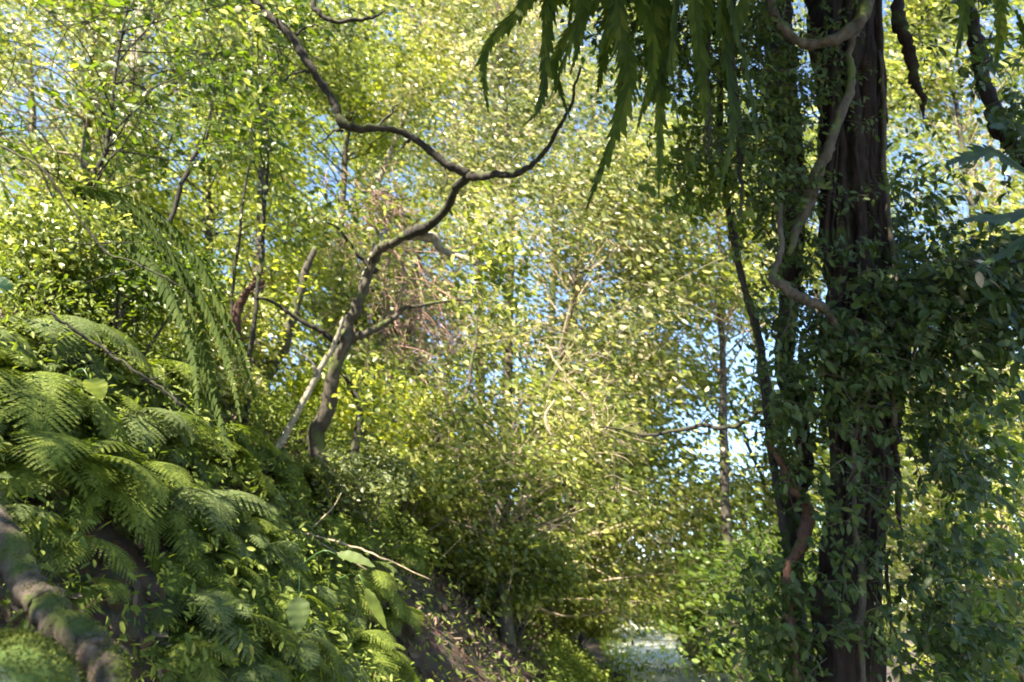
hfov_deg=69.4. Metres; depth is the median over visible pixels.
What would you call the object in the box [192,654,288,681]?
fern
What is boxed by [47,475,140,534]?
fern
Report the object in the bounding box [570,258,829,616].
understorey tree
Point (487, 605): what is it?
bush
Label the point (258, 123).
leafy sapling
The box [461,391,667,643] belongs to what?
distant tree
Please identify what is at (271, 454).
fern
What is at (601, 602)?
leafy tree
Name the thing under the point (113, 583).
fern
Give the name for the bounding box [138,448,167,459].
fern
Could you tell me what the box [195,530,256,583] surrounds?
fern
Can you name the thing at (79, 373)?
fern
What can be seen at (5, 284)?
broad leaf plant
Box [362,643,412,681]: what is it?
fern
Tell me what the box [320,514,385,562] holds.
fern
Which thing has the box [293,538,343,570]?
fern
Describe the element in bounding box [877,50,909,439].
woody vine
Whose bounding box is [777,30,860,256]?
woody vine
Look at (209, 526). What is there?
fern
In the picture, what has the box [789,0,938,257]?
climbing ivy
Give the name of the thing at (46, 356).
fern
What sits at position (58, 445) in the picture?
fern
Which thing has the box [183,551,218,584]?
fern
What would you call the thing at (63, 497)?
fern
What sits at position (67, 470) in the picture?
fern
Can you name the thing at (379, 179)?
sapling
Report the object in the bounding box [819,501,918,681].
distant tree
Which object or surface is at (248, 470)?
fern
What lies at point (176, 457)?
fern
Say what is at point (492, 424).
understorey tree
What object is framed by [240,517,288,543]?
fern
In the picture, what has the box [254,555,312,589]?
fern
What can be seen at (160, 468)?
fern
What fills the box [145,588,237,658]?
fern
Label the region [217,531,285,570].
fern
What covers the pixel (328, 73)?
leafy tree
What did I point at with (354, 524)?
fern
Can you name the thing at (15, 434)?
fern
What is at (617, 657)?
weeds
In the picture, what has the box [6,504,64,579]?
fern
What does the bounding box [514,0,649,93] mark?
hanging fern
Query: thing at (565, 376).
bare branch
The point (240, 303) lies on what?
sapling
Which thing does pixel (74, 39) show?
distant tree
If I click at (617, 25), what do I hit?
hanging fern
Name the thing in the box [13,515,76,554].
fern
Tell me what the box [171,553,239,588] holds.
fern
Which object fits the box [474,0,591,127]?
hanging fern
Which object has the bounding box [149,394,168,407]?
fern
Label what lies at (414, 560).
fern
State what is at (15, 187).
leafy tree
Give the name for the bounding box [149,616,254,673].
fern
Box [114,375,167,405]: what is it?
fern
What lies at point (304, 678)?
fern
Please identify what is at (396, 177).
distant tree
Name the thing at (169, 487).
fern
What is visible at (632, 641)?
understorey tree
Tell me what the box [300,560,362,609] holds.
fern
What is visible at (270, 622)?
fern
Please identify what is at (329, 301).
leafy tree
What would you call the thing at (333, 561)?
fern
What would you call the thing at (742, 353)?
sky
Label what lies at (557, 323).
slope tree
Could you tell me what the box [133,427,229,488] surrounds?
fern
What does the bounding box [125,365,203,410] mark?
fern
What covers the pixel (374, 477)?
bush
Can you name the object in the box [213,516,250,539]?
fern
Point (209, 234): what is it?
leafy tree
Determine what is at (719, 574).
leafy tree
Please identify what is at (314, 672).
fern
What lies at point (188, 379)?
fern
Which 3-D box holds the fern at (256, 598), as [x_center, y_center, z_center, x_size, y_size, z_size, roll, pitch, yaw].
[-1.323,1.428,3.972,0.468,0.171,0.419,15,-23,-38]
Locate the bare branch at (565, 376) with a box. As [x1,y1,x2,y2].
[507,295,668,500]
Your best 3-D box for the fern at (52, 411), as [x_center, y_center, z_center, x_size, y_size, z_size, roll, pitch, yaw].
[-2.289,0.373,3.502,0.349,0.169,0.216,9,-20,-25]
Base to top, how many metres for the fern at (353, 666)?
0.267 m
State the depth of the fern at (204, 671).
3.05 m
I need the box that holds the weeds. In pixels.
[599,623,784,681]
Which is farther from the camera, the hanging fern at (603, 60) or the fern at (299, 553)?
the fern at (299, 553)
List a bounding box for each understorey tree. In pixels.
[207,319,428,445]
[336,357,525,541]
[416,428,628,573]
[525,471,699,639]
[538,439,769,645]
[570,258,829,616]
[634,471,820,633]
[797,0,957,681]
[884,0,1023,548]
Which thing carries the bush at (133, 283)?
on the ground
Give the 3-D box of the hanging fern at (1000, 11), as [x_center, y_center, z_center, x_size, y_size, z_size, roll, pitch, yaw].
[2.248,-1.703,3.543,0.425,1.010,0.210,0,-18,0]
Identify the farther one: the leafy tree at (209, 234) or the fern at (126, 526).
the leafy tree at (209, 234)
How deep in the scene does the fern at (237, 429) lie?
4.77 m
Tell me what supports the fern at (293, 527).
on the ground
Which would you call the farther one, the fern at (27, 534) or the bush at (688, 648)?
the bush at (688, 648)
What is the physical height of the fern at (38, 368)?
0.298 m
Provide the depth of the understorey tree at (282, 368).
11.99 m
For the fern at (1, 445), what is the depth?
3.07 m
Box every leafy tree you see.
[0,0,221,317]
[0,0,286,322]
[8,55,348,366]
[120,0,400,374]
[213,0,474,434]
[267,169,547,465]
[343,0,646,526]
[355,341,682,655]
[435,99,744,616]
[496,349,772,632]
[591,98,826,681]
[644,484,904,681]
[775,282,1023,672]
[811,338,1023,681]
[882,0,1023,669]
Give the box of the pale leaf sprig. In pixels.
[974,259,1000,288]
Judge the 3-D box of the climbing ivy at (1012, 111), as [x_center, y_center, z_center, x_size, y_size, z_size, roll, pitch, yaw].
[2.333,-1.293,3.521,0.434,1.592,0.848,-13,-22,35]
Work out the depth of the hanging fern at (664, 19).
3.37 m
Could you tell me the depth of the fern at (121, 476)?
3.45 m
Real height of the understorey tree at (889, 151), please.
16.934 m
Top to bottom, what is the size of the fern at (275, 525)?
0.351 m
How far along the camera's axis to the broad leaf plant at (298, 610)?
3.37 m
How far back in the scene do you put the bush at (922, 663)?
9.13 m
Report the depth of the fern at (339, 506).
6.01 m
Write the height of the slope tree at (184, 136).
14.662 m
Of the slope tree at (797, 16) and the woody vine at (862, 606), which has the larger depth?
the slope tree at (797, 16)
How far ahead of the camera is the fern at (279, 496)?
4.87 m
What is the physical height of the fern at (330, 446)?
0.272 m
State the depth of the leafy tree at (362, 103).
12.80 m
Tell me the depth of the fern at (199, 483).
4.08 m
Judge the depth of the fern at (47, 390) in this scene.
3.37 m
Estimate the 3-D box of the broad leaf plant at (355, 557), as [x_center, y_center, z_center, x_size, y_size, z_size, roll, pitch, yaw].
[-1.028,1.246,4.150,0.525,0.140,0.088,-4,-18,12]
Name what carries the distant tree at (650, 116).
on the ground
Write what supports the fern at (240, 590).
on the ground
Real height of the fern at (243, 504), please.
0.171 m
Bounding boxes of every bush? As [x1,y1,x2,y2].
[0,165,184,315]
[0,194,137,317]
[46,226,225,367]
[91,267,290,377]
[150,335,273,430]
[268,349,434,450]
[284,445,421,542]
[325,428,526,540]
[399,514,592,620]
[456,533,573,642]
[552,606,610,646]
[675,632,731,670]
[677,597,816,681]
[894,582,1023,681]
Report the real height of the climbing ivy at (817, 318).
2.106 m
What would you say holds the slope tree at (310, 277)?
on the ground
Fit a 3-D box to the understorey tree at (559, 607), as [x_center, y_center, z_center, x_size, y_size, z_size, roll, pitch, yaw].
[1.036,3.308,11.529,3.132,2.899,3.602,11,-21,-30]
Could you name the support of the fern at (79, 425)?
on the ground
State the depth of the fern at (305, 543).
4.89 m
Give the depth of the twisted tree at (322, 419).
5.83 m
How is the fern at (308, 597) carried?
on the ground
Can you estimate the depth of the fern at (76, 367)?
4.15 m
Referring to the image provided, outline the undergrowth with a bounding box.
[0,245,610,681]
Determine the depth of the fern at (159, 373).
4.75 m
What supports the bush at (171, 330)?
on the ground
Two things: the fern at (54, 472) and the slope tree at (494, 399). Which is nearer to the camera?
the fern at (54, 472)
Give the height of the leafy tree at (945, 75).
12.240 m
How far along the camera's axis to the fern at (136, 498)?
3.41 m
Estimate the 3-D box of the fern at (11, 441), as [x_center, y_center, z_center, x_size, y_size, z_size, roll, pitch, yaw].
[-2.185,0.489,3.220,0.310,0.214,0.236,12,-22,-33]
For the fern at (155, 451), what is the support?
on the ground
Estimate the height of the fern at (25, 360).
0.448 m
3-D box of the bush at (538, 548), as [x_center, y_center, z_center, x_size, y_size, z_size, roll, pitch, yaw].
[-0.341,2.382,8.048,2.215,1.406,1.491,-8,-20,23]
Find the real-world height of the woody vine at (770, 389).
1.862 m
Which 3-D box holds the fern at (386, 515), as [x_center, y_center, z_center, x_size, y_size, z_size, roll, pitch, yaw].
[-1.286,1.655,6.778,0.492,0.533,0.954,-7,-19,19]
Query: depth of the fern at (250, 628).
3.49 m
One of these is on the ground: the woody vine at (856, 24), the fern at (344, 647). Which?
the fern at (344, 647)
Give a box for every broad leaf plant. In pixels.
[0,276,12,289]
[64,368,107,400]
[286,573,310,631]
[293,550,374,571]
[337,572,385,628]
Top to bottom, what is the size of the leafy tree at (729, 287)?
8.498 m
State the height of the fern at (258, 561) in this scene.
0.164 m
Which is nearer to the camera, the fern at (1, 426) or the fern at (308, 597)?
the fern at (1, 426)
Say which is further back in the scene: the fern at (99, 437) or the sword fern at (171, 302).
the sword fern at (171, 302)
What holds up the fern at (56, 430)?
on the ground
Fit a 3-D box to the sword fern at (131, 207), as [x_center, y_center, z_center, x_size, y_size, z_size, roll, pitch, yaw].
[-2.603,-0.239,5.189,2.240,2.483,0.423,-8,-20,23]
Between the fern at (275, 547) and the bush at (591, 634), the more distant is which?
the bush at (591, 634)
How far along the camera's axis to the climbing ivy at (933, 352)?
3.27 m
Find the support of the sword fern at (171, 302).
on the ground
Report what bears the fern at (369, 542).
on the ground
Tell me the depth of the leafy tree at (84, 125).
9.26 m
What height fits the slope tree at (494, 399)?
6.993 m
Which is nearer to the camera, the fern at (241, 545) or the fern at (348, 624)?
the fern at (241, 545)
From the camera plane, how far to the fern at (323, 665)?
3.69 m
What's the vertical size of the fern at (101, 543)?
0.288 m
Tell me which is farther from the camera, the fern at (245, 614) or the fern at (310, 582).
the fern at (310, 582)
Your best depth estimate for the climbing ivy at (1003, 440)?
4.12 m
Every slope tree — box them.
[0,0,153,206]
[14,0,345,333]
[171,10,507,390]
[285,255,618,532]
[306,0,629,428]
[471,263,733,606]
[485,0,762,535]
[693,0,927,428]
[884,0,1023,500]
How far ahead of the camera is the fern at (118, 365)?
4.51 m
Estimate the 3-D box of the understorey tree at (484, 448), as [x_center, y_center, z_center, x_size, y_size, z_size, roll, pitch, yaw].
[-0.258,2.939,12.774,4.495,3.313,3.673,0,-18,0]
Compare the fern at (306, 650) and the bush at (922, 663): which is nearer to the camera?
the fern at (306, 650)
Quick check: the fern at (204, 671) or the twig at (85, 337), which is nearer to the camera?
the fern at (204, 671)
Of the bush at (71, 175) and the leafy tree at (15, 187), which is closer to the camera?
the bush at (71, 175)
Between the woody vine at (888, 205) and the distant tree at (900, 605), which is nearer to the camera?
the woody vine at (888, 205)
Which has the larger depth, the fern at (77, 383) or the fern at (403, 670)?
the fern at (403, 670)
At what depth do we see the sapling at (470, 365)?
8.26 m
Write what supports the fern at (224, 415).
on the ground
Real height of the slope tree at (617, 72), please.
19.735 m
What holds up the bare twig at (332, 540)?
on the ground
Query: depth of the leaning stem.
6.00 m
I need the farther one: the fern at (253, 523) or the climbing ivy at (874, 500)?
the fern at (253, 523)
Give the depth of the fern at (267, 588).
4.06 m
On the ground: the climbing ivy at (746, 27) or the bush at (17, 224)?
the bush at (17, 224)
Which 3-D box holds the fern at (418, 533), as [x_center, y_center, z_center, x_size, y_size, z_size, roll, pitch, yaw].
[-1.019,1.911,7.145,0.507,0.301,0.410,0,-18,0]
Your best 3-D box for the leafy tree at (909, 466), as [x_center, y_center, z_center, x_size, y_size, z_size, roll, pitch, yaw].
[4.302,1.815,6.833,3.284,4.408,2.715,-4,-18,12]
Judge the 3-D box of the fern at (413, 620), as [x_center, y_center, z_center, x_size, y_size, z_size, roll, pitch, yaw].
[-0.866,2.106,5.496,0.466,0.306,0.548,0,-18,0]
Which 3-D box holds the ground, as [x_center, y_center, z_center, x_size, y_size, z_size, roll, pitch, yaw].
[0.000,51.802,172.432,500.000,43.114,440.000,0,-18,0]
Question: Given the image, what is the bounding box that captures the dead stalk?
[544,400,554,436]
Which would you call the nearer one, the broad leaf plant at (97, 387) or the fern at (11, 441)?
the fern at (11, 441)
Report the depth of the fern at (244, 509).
4.21 m
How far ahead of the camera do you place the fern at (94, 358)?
4.46 m
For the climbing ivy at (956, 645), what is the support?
attached to the old tree at (855, 160)
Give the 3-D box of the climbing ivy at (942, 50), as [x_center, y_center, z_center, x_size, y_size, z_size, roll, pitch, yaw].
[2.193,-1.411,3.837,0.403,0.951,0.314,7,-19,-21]
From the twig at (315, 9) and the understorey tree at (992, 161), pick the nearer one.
the twig at (315, 9)
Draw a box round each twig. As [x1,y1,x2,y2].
[0,144,195,297]
[49,311,221,432]
[289,494,430,579]
[310,0,402,23]
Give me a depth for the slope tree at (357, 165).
17.33 m
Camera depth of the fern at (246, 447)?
5.45 m
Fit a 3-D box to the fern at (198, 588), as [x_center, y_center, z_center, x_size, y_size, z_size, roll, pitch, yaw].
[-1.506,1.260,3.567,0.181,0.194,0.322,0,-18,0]
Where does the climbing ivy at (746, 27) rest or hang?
attached to the old tree at (855, 160)
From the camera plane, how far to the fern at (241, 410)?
5.65 m
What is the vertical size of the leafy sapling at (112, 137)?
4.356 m
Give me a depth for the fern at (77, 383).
3.87 m
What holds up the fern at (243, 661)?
on the ground
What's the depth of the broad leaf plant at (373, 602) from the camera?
4.04 m
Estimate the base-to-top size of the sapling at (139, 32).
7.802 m
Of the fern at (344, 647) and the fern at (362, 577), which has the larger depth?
the fern at (362, 577)
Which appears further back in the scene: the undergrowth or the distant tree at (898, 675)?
the distant tree at (898, 675)
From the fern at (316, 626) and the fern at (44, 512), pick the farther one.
the fern at (316, 626)
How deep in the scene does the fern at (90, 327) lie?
4.11 m
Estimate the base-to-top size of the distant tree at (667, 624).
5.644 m
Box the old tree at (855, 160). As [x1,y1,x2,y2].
[716,0,1023,681]
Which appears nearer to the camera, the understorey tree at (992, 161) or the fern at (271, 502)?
the fern at (271, 502)
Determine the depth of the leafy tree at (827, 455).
10.29 m
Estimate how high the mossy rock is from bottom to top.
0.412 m
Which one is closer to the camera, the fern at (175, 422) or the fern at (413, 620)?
the fern at (175, 422)
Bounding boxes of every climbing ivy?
[557,0,805,170]
[579,0,824,260]
[678,346,840,681]
[682,0,846,235]
[691,42,897,382]
[757,232,1023,482]
[766,337,947,681]
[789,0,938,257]
[853,358,1023,681]
[885,120,1023,278]
[894,0,968,150]
[905,182,1023,422]
[905,366,1023,681]
[937,0,1023,205]
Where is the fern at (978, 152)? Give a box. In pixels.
[946,8,1023,272]
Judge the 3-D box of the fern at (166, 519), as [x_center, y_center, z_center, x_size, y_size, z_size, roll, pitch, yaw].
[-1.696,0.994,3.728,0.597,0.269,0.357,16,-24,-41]
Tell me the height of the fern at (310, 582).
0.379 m
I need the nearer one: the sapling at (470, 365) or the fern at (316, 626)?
the fern at (316, 626)
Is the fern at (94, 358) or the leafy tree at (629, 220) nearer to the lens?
the fern at (94, 358)
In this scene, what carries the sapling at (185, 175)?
on the ground
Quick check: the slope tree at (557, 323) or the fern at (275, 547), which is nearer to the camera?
the fern at (275, 547)
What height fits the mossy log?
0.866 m
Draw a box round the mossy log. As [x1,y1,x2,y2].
[0,491,134,681]
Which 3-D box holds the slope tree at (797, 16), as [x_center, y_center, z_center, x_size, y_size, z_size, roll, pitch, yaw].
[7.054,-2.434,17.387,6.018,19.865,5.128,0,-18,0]
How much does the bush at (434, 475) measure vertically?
1.248 m
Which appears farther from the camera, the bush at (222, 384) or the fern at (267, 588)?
the bush at (222, 384)
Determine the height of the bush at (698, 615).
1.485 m
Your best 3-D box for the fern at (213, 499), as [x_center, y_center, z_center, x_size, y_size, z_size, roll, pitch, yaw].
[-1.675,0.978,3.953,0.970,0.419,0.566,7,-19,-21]
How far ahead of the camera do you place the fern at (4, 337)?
3.65 m
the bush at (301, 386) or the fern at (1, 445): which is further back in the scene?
the bush at (301, 386)
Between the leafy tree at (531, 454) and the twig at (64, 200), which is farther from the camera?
the leafy tree at (531, 454)
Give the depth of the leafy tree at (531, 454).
7.83 m
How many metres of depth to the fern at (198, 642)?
3.13 m
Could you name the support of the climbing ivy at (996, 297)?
attached to the old tree at (855, 160)
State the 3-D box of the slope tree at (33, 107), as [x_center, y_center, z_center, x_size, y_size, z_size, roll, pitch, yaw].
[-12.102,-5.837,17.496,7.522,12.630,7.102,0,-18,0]
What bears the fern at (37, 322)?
on the ground
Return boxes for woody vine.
[696,11,720,166]
[727,0,773,222]
[731,212,786,503]
[765,0,874,66]
[765,442,832,681]
[768,203,860,364]
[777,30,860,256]
[848,394,881,681]
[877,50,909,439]
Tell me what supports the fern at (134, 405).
on the ground
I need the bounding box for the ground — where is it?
[0,318,933,681]
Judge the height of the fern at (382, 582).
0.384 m
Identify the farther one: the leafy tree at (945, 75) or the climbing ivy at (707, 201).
the leafy tree at (945, 75)
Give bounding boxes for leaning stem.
[263,315,343,472]
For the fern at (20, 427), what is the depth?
3.21 m
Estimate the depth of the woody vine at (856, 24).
3.75 m
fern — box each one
[0,315,154,404]
[0,321,53,354]
[0,328,33,365]
[0,347,37,422]
[0,358,52,396]
[0,368,128,455]
[0,403,67,444]
[0,409,84,466]
[0,413,30,451]
[0,431,169,582]
[0,435,37,467]
[0,439,45,509]
[0,443,104,517]
[3,427,64,445]
[4,451,87,516]
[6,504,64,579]
[7,465,137,521]
[7,509,62,532]
[9,314,72,341]
[9,363,87,391]
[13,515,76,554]
[14,515,137,589]
[15,520,36,544]
[22,345,78,380]
[31,403,67,429]
[39,376,117,423]
[42,439,191,533]
[47,406,113,437]
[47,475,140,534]
[55,364,112,405]
[58,183,266,473]
[61,364,119,388]
[65,429,137,476]
[66,577,131,617]
[67,346,127,375]
[68,347,124,370]
[69,460,151,525]
[80,371,129,389]
[80,469,147,527]
[83,214,241,452]
[84,393,147,434]
[90,396,223,459]
[109,505,147,533]
[110,355,224,428]
[110,375,165,403]
[112,372,140,393]
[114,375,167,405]
[115,406,172,462]
[124,510,238,563]
[125,359,186,410]
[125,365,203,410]
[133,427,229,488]
[135,434,181,465]
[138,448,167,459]
[138,643,240,681]
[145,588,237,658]
[146,486,290,542]
[148,549,215,595]
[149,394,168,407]
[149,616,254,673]
[151,473,233,527]
[155,451,200,476]
[156,482,181,511]
[157,521,234,558]
[159,541,250,597]
[165,377,198,413]
[165,424,280,497]
[168,599,293,671]
[168,638,233,681]
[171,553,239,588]
[171,564,263,622]
[172,458,247,507]
[180,581,224,604]
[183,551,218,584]
[191,429,234,461]
[191,500,247,536]
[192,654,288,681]
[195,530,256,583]
[203,513,265,550]
[205,440,241,466]
[207,412,252,444]
[207,576,251,602]
[209,550,284,579]
[210,652,292,681]
[213,397,247,417]
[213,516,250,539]
[213,622,266,662]
[216,444,285,510]
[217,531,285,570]
[226,508,275,542]
[230,496,251,516]
[232,438,257,466]
[232,541,298,593]
[233,613,305,667]
[236,563,311,628]
[238,591,293,615]
[239,593,337,631]
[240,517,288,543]
[241,491,293,517]
[245,491,288,528]
[248,449,295,471]
[249,445,294,475]
[254,508,288,538]
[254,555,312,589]
[256,632,334,681]
[261,636,345,681]
[264,612,327,679]
[266,462,334,515]
[266,532,312,578]
[267,621,347,681]
[271,529,329,573]
[271,662,318,681]
[283,584,337,631]
[288,525,316,544]
[288,655,328,674]
[291,579,324,632]
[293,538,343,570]
[297,481,326,503]
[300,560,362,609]
[304,484,373,520]
[308,581,337,618]
[308,652,369,681]
[310,535,343,567]
[311,553,359,582]
[312,609,348,631]
[319,580,391,627]
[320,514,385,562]
[320,568,368,615]
[324,530,374,566]
[324,635,356,681]
[326,441,346,458]
[328,628,420,681]
[335,622,378,653]
[336,611,367,635]
[339,519,368,548]
[343,561,397,617]
[343,569,409,622]
[359,493,396,534]
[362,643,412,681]
[363,647,413,681]
[373,603,425,639]
[383,536,407,548]
[389,545,431,582]
[392,523,430,543]
[398,548,440,572]
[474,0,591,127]
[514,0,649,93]
[550,0,660,210]
[630,0,711,198]
[691,0,759,202]
[946,8,1023,272]
[955,0,1021,74]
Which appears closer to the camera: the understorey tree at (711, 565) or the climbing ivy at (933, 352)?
the climbing ivy at (933, 352)
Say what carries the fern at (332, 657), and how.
on the ground
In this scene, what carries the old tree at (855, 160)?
on the ground
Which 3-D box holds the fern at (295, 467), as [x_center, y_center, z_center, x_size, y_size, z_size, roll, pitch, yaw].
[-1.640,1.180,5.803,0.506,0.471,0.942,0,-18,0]
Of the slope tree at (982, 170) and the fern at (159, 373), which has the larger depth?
the slope tree at (982, 170)
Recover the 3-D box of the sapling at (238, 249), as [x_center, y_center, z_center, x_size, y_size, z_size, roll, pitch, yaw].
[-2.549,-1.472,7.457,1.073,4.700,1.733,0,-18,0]
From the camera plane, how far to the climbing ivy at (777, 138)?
3.73 m
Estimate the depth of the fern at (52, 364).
3.89 m
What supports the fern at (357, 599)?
on the ground
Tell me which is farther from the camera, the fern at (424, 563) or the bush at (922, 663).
the bush at (922, 663)
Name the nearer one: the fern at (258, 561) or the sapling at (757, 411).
the fern at (258, 561)
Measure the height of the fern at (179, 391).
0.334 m
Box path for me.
[606,618,759,681]
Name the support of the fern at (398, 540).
on the ground
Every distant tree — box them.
[0,0,343,231]
[191,0,537,382]
[392,0,684,416]
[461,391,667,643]
[594,519,785,655]
[607,2,807,361]
[638,522,906,658]
[766,365,1023,661]
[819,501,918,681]
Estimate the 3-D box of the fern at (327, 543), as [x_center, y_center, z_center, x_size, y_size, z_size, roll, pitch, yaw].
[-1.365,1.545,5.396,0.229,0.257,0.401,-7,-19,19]
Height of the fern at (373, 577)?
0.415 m
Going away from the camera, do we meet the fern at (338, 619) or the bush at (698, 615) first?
the fern at (338, 619)
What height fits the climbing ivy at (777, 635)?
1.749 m
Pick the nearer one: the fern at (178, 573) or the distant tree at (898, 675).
the fern at (178, 573)
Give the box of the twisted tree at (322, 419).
[217,0,580,523]
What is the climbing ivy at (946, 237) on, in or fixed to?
attached to the old tree at (855, 160)
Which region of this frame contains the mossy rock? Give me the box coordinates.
[0,625,87,681]
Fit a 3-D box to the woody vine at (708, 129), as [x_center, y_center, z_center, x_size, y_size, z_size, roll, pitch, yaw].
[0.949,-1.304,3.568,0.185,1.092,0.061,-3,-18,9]
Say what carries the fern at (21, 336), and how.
on the ground
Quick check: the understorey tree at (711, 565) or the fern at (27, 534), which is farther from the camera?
the understorey tree at (711, 565)
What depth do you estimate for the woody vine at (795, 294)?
3.31 m
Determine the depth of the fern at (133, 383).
4.50 m
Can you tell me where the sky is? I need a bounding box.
[0,0,1023,609]
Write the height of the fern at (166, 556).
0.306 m
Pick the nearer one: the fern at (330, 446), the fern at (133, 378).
the fern at (133, 378)
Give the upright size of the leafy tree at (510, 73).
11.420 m
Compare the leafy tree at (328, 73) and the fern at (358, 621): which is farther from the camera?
the leafy tree at (328, 73)
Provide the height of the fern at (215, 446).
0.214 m
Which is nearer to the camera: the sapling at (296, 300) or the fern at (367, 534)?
the fern at (367, 534)
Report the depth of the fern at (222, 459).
5.00 m
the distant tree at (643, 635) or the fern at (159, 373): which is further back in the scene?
the distant tree at (643, 635)
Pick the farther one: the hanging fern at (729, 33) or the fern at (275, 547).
the fern at (275, 547)
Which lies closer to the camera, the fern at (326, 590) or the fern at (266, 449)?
the fern at (326, 590)
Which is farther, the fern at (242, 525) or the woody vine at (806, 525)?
the fern at (242, 525)
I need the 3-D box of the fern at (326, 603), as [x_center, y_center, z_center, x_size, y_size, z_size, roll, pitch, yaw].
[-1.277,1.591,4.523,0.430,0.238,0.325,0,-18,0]
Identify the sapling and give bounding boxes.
[0,0,346,318]
[106,0,384,455]
[114,90,240,349]
[121,0,151,294]
[176,17,305,323]
[225,246,326,417]
[228,231,299,415]
[274,281,418,529]
[344,16,432,454]
[408,281,540,454]
[580,329,796,486]
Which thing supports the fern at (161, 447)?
on the ground
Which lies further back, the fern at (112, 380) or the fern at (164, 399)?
the fern at (164, 399)
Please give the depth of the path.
14.95 m
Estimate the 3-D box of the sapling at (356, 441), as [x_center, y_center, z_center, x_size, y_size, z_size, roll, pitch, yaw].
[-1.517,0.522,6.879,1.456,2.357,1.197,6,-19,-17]
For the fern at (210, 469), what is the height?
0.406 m
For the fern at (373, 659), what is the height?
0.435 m
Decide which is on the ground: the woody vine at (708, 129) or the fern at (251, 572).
the fern at (251, 572)
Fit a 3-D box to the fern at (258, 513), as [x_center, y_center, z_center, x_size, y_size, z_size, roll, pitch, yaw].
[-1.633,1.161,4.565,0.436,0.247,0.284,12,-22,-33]
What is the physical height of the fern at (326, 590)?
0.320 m
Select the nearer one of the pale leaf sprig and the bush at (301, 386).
the pale leaf sprig
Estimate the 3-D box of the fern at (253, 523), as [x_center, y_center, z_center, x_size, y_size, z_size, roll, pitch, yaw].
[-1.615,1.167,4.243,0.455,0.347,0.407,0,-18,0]
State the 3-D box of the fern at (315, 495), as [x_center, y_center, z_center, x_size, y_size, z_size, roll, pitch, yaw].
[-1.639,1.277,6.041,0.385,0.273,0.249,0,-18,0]
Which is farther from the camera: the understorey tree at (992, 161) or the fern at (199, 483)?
the understorey tree at (992, 161)
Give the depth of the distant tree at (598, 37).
30.72 m

